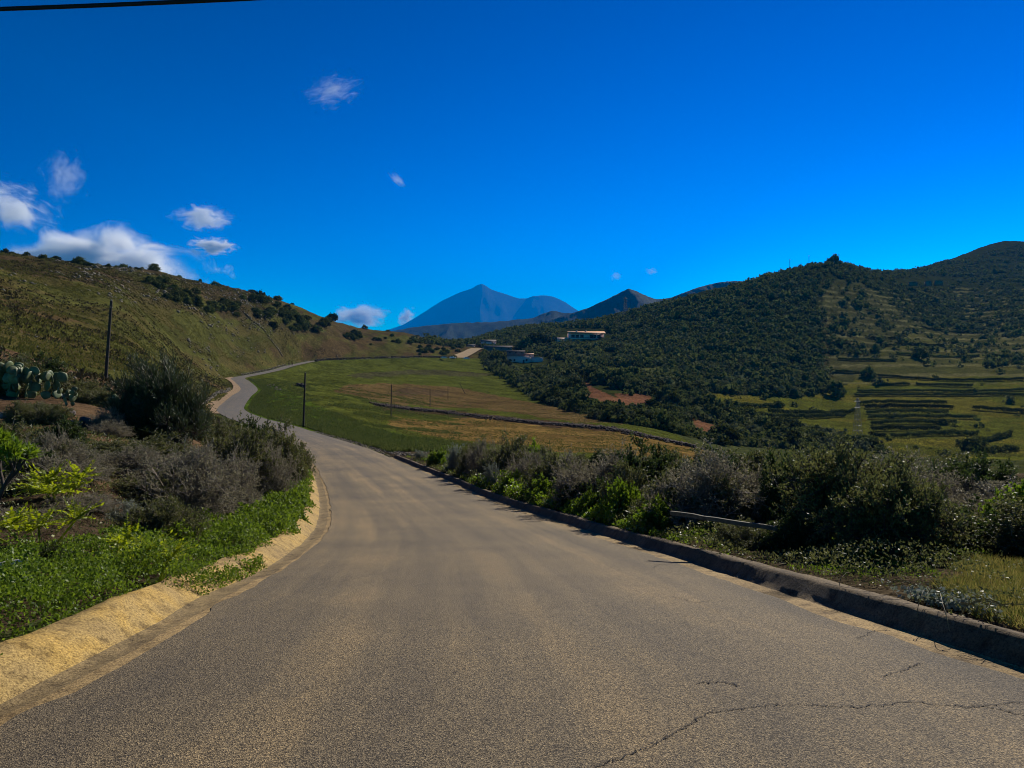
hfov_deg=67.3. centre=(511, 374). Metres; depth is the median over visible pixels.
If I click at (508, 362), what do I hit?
tree
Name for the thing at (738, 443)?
shrub
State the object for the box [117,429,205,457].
shrub
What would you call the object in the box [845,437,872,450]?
shrub
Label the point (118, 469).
shrub
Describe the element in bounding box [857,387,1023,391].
hedge
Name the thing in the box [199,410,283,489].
shrub
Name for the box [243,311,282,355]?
stone wall
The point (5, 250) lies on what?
bush
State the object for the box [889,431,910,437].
hedge
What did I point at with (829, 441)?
shrub
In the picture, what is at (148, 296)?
bushes
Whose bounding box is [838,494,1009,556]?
shrub
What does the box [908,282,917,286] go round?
house
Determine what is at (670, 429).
tree
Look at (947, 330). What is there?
hedge
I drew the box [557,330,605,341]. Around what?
villa
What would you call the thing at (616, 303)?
hills
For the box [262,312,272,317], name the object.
bush
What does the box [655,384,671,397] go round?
tree
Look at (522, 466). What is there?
shrub
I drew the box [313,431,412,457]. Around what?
gravel
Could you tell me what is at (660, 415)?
tree
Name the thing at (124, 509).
shrub
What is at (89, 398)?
shrub
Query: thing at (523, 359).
house
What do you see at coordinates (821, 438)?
shrub
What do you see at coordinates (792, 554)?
undergrowth
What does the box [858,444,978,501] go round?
shrub
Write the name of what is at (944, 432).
hedge
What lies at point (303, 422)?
utility pole
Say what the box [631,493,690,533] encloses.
shrub
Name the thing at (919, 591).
creeping plant
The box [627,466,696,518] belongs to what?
shrub
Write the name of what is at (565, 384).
tree
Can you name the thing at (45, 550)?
shrub
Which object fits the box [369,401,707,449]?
terrace wall
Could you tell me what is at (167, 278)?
bush
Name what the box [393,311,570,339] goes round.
hills
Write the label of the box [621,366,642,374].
tree
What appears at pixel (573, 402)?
tree
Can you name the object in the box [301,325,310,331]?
bush
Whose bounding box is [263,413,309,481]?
shrub
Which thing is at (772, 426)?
tree
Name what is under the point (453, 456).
shrub
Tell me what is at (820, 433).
tree
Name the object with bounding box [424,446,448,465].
shrub
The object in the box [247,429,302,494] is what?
shrub
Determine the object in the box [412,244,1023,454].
hillside scrub
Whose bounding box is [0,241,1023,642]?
ground
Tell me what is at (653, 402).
tree
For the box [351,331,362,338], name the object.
bush
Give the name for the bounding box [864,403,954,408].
hedge
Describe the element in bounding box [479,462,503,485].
shrub
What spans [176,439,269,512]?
shrub
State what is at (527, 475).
shrub
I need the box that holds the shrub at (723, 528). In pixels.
[706,514,758,546]
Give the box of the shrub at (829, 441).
[811,436,838,449]
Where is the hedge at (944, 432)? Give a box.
[909,429,979,436]
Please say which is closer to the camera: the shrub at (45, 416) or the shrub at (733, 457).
the shrub at (733, 457)
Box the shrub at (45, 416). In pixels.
[21,401,69,425]
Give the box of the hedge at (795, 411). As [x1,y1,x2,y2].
[767,408,855,413]
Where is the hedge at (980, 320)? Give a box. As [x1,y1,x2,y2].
[953,317,1018,321]
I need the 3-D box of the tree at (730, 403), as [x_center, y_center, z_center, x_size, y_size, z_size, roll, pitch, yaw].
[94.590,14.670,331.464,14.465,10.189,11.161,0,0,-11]
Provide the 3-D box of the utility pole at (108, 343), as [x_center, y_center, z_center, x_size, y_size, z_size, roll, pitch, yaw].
[-31.506,-2.515,60.000,0.719,6.691,0.360,0,0,0]
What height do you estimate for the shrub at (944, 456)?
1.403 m
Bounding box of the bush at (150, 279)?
[144,274,157,284]
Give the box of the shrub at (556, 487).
[546,456,600,499]
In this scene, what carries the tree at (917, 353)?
on the ground at (334, 341)
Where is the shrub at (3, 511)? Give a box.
[0,505,63,529]
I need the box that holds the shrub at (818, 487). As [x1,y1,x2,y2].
[758,431,943,546]
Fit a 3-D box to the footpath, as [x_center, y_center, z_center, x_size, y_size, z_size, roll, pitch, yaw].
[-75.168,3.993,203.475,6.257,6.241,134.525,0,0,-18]
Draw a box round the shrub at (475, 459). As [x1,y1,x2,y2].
[459,437,501,476]
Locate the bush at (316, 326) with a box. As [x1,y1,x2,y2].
[312,324,322,330]
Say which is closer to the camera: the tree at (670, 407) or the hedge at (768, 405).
the tree at (670, 407)
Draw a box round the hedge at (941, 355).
[895,351,979,357]
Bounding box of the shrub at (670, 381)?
[659,375,680,385]
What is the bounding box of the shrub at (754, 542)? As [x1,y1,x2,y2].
[717,524,774,549]
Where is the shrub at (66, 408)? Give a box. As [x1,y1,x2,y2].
[26,401,76,418]
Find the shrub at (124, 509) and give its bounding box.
[98,498,145,525]
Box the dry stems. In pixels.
[829,568,1023,630]
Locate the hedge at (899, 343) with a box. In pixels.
[880,342,943,345]
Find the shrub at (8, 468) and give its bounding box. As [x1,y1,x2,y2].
[0,448,64,493]
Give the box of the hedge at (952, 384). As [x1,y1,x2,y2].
[916,382,972,386]
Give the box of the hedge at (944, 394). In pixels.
[854,392,1023,396]
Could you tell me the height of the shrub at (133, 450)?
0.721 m
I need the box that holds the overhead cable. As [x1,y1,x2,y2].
[0,0,258,10]
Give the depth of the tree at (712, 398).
326.07 m
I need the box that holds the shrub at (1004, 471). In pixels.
[952,446,1021,492]
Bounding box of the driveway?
[455,348,483,357]
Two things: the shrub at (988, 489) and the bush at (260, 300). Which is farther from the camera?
the bush at (260, 300)
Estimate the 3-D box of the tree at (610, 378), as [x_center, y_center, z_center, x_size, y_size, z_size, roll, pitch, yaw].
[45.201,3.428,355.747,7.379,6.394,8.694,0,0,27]
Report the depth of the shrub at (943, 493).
11.68 m
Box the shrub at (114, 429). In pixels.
[85,419,135,437]
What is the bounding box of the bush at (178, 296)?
[172,295,182,301]
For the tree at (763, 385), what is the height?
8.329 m
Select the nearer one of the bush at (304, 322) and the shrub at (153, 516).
the shrub at (153, 516)
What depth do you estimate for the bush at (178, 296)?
274.63 m
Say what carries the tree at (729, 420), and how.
on the ground at (334, 341)
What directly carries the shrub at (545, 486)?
on the ground at (334, 341)
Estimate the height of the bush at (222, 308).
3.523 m
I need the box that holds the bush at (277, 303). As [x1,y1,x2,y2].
[273,301,281,306]
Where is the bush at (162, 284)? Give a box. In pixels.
[156,282,168,289]
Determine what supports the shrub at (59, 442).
on the ground at (334, 341)
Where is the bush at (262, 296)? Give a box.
[255,294,267,301]
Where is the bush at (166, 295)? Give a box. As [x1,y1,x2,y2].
[162,292,173,299]
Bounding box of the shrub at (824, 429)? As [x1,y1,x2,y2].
[816,425,839,433]
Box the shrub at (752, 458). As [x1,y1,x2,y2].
[740,449,775,466]
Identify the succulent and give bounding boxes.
[0,426,44,501]
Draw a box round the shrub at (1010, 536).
[955,486,1023,556]
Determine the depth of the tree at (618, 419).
189.88 m
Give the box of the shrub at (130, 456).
[85,440,184,478]
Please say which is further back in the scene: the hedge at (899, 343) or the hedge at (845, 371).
the hedge at (899, 343)
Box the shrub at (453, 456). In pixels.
[443,442,466,471]
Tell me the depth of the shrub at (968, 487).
13.23 m
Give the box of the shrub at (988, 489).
[946,465,1023,523]
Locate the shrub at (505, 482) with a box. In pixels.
[496,469,528,491]
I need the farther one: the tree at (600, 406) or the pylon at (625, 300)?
the pylon at (625, 300)
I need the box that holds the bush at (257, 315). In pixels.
[252,313,262,317]
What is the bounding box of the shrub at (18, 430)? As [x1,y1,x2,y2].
[0,410,38,442]
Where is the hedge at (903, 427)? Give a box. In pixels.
[869,424,941,430]
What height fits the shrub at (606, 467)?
1.996 m
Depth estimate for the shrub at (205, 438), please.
30.80 m
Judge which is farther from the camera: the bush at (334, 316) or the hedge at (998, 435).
the bush at (334, 316)
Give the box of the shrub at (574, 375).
[563,370,586,381]
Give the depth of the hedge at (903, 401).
406.10 m
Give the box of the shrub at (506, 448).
[469,430,536,483]
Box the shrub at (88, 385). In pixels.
[44,372,109,398]
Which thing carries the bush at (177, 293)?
on the ground at (334, 341)
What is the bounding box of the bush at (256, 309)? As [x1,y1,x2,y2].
[251,307,262,312]
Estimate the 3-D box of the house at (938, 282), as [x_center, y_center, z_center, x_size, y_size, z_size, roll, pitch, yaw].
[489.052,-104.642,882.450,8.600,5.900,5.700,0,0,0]
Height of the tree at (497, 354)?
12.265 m
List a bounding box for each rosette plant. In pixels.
[0,496,103,545]
[5,459,103,501]
[90,511,177,568]
[119,531,197,582]
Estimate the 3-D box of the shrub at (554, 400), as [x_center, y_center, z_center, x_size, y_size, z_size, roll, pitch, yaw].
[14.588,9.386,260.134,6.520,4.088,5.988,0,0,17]
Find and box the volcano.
[389,284,577,330]
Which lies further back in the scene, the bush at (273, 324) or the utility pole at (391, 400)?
the bush at (273, 324)
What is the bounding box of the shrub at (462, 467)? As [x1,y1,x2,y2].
[453,435,486,474]
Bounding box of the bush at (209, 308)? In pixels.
[203,304,214,313]
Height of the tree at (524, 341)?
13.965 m
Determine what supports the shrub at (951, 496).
on the ground at (334, 341)
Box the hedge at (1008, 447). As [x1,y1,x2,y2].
[966,444,1019,452]
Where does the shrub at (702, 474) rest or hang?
on the ground at (334, 341)
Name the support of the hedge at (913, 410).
on the ground at (334, 341)
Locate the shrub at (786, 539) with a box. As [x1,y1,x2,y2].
[754,506,837,554]
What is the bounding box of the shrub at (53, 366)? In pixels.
[20,350,69,391]
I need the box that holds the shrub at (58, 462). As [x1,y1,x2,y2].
[0,445,118,490]
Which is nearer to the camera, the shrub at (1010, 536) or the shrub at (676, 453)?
the shrub at (1010, 536)
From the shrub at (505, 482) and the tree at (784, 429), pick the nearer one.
the shrub at (505, 482)
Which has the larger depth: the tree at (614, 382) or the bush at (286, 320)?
the bush at (286, 320)
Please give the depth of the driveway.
564.41 m
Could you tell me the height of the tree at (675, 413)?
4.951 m
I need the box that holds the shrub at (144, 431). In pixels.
[122,416,179,440]
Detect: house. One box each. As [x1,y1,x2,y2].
[480,340,496,344]
[483,346,512,350]
[506,351,524,355]
[507,356,542,362]
[524,353,533,356]
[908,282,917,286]
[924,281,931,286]
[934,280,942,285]
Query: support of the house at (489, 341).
on the ground at (334, 341)
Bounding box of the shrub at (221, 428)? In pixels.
[201,414,256,447]
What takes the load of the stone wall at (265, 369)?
on the ground at (334, 341)
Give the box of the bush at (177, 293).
[171,291,185,299]
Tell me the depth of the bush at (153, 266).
318.79 m
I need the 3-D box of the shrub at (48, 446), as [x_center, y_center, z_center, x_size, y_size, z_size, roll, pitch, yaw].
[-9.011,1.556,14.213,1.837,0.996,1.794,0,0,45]
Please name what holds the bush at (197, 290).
on the ground at (334, 341)
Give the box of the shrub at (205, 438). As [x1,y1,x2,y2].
[186,420,215,440]
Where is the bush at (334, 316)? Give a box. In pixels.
[326,312,337,320]
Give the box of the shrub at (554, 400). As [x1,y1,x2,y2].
[546,396,557,404]
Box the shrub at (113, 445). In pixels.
[65,437,135,458]
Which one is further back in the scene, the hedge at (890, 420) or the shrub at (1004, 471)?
the hedge at (890, 420)
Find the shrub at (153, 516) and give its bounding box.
[110,492,213,540]
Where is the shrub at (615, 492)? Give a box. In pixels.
[597,477,646,522]
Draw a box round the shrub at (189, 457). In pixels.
[166,448,223,468]
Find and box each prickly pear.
[0,361,67,398]
[57,387,77,405]
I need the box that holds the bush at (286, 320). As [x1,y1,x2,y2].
[282,318,290,323]
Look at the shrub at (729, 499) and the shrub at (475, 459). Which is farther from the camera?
the shrub at (475, 459)
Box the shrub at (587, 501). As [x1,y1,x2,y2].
[572,487,600,514]
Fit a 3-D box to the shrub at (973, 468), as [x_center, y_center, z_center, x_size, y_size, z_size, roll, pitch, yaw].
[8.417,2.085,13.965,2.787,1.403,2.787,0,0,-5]
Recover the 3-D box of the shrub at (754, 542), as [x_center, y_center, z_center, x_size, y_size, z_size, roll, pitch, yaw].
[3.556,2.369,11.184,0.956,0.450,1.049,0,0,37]
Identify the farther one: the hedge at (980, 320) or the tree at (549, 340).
the hedge at (980, 320)
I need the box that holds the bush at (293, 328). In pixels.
[288,325,297,330]
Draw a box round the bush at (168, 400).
[96,343,217,442]
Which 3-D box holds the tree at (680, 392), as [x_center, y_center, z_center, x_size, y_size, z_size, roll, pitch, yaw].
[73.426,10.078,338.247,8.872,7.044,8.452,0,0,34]
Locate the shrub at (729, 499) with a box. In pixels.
[683,459,763,524]
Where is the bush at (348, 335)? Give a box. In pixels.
[342,332,355,338]
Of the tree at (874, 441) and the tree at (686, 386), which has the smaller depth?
the tree at (874, 441)
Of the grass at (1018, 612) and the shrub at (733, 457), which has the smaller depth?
the grass at (1018, 612)
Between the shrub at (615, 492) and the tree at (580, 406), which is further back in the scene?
the tree at (580, 406)
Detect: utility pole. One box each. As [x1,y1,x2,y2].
[104,299,112,378]
[302,372,305,426]
[390,384,391,415]
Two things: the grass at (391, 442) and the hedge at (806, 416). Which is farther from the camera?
the hedge at (806, 416)
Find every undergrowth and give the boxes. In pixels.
[0,424,167,566]
[405,452,1023,625]
[460,468,756,540]
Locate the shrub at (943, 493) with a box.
[825,490,976,536]
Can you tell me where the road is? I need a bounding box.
[0,357,1023,767]
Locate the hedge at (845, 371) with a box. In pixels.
[822,368,859,372]
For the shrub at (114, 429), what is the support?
on the ground at (334, 341)
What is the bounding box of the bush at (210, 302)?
[206,300,219,309]
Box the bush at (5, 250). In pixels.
[0,248,9,252]
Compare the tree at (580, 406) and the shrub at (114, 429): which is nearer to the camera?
the shrub at (114, 429)
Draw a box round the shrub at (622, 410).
[609,404,637,418]
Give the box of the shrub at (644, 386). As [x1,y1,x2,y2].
[639,382,655,391]
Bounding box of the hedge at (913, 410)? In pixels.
[866,408,948,413]
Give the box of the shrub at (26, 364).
[0,346,50,394]
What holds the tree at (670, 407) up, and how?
on the ground at (334, 341)
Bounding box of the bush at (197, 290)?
[191,287,200,293]
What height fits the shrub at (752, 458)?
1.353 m
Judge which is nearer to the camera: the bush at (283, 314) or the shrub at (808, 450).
the shrub at (808, 450)
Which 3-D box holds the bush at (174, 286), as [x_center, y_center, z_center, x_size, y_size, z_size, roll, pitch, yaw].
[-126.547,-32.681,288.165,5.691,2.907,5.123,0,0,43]
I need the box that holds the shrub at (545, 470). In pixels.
[515,440,584,493]
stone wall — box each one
[202,387,230,403]
[241,364,285,374]
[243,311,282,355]
[314,355,450,361]
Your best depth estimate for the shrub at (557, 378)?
338.60 m
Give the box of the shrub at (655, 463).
[586,431,691,505]
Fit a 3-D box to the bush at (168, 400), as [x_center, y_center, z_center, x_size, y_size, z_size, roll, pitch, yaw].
[-12.303,0.650,26.834,3.897,3.643,4.127,0,0,0]
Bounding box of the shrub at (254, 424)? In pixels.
[225,412,274,441]
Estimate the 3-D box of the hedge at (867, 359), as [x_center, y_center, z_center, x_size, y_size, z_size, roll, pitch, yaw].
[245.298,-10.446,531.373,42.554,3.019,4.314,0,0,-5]
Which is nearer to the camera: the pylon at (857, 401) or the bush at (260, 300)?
the pylon at (857, 401)
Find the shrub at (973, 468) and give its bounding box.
[926,453,1023,497]
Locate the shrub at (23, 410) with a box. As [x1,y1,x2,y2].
[1,394,38,425]
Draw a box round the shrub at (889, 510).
[804,453,977,565]
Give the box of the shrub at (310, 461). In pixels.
[297,440,315,474]
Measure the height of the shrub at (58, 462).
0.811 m
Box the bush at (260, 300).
[257,298,267,303]
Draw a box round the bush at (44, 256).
[38,254,49,258]
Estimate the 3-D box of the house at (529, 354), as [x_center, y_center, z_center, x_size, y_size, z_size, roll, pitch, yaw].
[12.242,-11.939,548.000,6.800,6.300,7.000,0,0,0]
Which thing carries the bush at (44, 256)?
on the ground at (334, 341)
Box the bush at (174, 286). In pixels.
[168,284,182,289]
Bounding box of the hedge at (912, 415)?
[867,413,976,418]
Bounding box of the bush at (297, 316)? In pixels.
[294,313,304,321]
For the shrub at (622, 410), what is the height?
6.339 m
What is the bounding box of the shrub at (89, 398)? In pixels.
[68,386,118,406]
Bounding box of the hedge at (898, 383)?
[883,382,910,384]
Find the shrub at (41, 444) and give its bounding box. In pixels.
[30,433,106,471]
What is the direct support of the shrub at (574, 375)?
on the ground at (334, 341)
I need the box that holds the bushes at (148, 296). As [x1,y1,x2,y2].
[0,255,339,388]
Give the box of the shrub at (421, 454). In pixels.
[411,449,426,460]
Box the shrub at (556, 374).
[549,370,565,377]
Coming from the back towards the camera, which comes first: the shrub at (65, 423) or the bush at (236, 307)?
the bush at (236, 307)
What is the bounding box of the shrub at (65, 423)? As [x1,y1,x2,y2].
[32,412,94,445]
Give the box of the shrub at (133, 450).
[115,444,163,473]
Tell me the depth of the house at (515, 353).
560.00 m
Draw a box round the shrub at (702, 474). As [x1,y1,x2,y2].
[636,434,780,532]
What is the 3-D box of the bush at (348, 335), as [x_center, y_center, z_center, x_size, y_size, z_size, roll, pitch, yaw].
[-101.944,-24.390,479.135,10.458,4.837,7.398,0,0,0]
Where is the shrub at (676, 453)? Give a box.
[651,441,735,479]
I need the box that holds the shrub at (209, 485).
[110,432,259,520]
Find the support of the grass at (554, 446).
on the ground at (334, 341)
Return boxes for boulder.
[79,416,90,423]
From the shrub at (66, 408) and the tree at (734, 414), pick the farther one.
the tree at (734, 414)
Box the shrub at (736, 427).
[723,422,742,431]
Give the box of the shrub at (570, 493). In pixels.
[553,481,594,508]
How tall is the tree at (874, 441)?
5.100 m
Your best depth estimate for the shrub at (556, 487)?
21.32 m
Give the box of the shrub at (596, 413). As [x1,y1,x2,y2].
[586,408,601,417]
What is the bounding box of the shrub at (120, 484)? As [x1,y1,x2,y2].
[107,464,195,505]
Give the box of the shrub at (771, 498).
[745,445,821,524]
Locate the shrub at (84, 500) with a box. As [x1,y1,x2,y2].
[34,490,124,514]
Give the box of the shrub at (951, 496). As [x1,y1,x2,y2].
[910,466,975,512]
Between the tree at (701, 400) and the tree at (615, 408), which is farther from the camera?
the tree at (701, 400)
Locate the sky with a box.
[0,0,1023,330]
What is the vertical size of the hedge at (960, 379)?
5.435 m
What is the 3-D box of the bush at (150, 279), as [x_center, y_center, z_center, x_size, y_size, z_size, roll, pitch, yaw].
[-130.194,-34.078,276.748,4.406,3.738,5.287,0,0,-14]
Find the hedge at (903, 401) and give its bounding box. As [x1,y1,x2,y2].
[856,399,947,404]
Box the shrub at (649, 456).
[638,451,658,461]
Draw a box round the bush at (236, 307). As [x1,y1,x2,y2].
[230,305,238,310]
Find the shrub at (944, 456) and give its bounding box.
[915,448,1015,475]
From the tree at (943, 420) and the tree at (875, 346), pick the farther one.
the tree at (875, 346)
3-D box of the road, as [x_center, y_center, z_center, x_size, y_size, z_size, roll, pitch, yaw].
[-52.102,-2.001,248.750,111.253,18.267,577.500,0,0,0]
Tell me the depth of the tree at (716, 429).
213.51 m
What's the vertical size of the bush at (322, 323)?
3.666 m
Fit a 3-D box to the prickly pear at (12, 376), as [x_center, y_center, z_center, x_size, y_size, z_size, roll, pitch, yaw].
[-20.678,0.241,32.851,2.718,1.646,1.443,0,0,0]
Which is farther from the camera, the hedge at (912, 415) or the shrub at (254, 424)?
the hedge at (912, 415)
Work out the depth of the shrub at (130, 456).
16.19 m
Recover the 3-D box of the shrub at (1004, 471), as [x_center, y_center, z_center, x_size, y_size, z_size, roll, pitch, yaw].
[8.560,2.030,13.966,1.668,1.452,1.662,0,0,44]
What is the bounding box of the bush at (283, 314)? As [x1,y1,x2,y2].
[278,310,287,317]
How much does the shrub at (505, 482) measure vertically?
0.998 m
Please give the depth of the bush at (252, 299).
397.02 m
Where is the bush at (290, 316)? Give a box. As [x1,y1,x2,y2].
[286,313,293,320]
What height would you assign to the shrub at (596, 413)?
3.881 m
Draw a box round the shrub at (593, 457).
[588,447,621,469]
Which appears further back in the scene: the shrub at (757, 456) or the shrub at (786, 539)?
the shrub at (757, 456)
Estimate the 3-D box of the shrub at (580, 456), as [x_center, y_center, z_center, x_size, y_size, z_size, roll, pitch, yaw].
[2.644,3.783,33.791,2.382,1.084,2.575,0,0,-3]
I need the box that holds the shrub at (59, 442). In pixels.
[26,423,102,466]
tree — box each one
[490,350,505,359]
[501,359,511,365]
[516,336,532,348]
[528,332,548,345]
[536,389,556,401]
[543,336,557,344]
[544,379,557,387]
[546,385,563,394]
[547,390,573,403]
[557,367,578,376]
[557,379,576,389]
[562,396,583,410]
[567,376,588,387]
[567,391,590,403]
[573,368,588,380]
[575,403,588,411]
[582,367,597,377]
[589,371,609,383]
[593,403,609,409]
[598,408,617,420]
[604,375,613,384]
[604,402,627,420]
[606,367,628,377]
[606,375,629,388]
[616,416,625,422]
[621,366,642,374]
[628,414,643,418]
[630,379,645,386]
[633,409,651,419]
[641,386,657,394]
[642,399,661,408]
[647,377,664,386]
[648,408,675,430]
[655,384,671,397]
[661,390,681,406]
[662,402,677,411]
[667,411,683,416]
[668,424,679,432]
[670,394,688,406]
[673,378,696,391]
[675,389,686,396]
[676,426,686,435]
[677,415,689,421]
[690,396,718,408]
[691,382,706,394]
[703,392,724,406]
[708,422,742,440]
[710,406,722,418]
[716,434,733,445]
[718,416,745,426]
[719,427,741,444]
[720,409,747,423]
[721,398,743,409]
[736,408,745,414]
[743,407,760,415]
[751,414,771,426]
[756,383,777,395]
[759,428,776,437]
[762,423,779,433]
[766,420,788,432]
[772,399,784,407]
[777,380,790,392]
[782,433,802,449]
[783,428,801,439]
[788,420,803,427]
[806,430,830,438]
[822,380,849,396]
[826,253,841,264]
[852,433,879,440]
[859,365,877,377]
[868,439,885,448]
[870,343,882,350]
[910,346,929,359]
[934,418,949,424]
[955,437,992,451]
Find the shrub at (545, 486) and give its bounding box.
[523,473,556,502]
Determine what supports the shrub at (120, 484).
on the ground at (334, 341)
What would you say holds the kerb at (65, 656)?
on the ground at (334, 341)
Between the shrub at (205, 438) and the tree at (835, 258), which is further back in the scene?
the tree at (835, 258)
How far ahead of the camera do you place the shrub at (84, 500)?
11.93 m
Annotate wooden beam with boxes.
[670,511,826,538]
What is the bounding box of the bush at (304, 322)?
[298,319,310,327]
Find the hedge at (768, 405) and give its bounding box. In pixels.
[725,402,784,407]
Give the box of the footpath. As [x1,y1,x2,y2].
[207,377,240,412]
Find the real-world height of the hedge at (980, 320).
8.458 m
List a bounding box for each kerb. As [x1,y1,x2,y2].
[0,463,331,725]
[392,455,1023,679]
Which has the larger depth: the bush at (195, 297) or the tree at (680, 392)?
the tree at (680, 392)
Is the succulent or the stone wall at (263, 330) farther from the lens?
the stone wall at (263, 330)
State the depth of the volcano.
19531.98 m
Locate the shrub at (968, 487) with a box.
[946,474,1006,499]
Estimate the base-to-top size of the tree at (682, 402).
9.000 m
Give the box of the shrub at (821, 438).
[811,433,834,444]
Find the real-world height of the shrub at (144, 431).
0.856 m
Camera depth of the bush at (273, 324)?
387.74 m
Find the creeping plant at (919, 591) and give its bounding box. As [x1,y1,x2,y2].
[881,578,1002,618]
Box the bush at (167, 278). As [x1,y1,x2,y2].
[162,275,170,283]
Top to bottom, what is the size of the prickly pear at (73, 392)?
0.793 m
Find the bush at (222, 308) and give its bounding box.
[219,303,226,310]
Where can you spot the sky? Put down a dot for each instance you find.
(375, 164)
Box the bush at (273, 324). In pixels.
[269,321,279,328]
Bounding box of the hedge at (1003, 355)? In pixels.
[989,353,1023,357]
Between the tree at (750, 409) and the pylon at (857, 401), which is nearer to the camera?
the pylon at (857, 401)
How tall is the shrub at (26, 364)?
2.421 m
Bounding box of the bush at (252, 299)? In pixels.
[248,297,256,303]
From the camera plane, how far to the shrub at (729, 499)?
13.87 m
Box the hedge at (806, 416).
[758,411,846,418]
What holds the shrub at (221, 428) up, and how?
on the ground at (334, 341)
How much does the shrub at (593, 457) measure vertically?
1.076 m
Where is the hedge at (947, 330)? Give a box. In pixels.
[921,325,984,332]
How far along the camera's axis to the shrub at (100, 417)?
24.71 m
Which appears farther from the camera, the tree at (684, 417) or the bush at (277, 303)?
the bush at (277, 303)
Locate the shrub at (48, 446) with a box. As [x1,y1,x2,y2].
[2,431,65,465]
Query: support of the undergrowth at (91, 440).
on the ground at (334, 341)
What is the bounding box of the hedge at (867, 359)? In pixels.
[838,357,896,360]
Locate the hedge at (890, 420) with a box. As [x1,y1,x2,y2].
[870,418,956,424]
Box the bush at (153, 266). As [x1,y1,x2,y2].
[147,263,160,270]
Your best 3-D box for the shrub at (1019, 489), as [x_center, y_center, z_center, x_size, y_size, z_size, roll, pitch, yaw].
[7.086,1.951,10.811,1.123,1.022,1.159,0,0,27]
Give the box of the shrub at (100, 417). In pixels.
[86,404,130,430]
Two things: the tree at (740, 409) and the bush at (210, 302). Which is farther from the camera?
the bush at (210, 302)
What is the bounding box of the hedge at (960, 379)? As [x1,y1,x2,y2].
[877,374,1023,380]
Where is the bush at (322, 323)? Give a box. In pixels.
[316,321,326,325]
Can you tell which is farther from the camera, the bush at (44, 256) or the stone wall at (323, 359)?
the stone wall at (323, 359)
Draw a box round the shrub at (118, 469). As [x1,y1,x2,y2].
[96,463,126,472]
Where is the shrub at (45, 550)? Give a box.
[8,541,84,569]
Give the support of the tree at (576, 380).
on the ground at (334, 341)
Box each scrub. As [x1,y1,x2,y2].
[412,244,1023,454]
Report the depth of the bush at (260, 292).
421.04 m
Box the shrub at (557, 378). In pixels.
[543,373,565,382]
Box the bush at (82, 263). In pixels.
[78,261,94,265]
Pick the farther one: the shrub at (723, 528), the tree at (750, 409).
the tree at (750, 409)
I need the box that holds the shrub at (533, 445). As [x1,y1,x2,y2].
[519,436,548,466]
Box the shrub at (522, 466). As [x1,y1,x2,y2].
[496,443,551,483]
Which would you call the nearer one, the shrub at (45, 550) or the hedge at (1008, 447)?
the shrub at (45, 550)
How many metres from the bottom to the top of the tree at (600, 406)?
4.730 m
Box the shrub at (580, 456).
[558,448,590,467]
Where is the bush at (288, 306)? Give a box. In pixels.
[283,304,291,310]
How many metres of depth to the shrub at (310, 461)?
35.05 m
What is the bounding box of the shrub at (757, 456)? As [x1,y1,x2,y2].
[729,439,792,483]
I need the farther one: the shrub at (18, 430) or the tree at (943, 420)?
the tree at (943, 420)
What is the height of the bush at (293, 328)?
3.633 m
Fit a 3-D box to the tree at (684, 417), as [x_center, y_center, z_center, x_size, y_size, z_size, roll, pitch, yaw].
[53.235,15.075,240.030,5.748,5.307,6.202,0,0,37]
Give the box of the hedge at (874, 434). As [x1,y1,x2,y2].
[868,431,887,436]
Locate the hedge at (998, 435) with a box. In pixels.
[954,429,1013,444]
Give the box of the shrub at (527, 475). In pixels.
[519,465,537,491]
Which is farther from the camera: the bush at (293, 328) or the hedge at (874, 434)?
the bush at (293, 328)
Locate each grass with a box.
[0,252,312,427]
[247,378,487,453]
[309,371,696,454]
[715,351,1023,456]
[929,551,1023,629]
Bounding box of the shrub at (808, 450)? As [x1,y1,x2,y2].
[790,439,880,467]
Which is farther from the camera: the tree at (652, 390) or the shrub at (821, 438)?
the tree at (652, 390)
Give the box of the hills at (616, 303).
[538,281,742,324]
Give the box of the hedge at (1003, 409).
[973,405,1023,412]
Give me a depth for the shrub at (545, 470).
23.91 m
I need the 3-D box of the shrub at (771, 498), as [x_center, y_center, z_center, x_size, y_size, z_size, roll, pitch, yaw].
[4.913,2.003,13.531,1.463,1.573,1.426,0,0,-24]
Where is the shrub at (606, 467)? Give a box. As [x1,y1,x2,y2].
[541,437,647,507]
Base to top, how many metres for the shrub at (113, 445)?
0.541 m
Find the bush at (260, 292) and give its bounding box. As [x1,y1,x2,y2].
[253,289,267,295]
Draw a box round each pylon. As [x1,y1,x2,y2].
[622,297,627,313]
[852,398,862,434]
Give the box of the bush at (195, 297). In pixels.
[188,294,200,303]
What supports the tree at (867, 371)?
on the ground at (334, 341)
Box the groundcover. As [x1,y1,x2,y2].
[0,469,321,654]
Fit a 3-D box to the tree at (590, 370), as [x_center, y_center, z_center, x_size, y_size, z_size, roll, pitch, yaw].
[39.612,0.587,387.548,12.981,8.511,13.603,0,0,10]
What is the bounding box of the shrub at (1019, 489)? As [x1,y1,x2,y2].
[977,478,1023,538]
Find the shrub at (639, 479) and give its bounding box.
[598,447,665,506]
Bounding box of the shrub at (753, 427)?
[741,423,766,432]
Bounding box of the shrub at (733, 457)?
[691,443,753,475]
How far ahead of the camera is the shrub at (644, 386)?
335.29 m
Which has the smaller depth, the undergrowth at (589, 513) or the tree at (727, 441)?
the undergrowth at (589, 513)
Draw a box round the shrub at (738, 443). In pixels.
[732,440,742,445]
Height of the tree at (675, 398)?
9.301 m

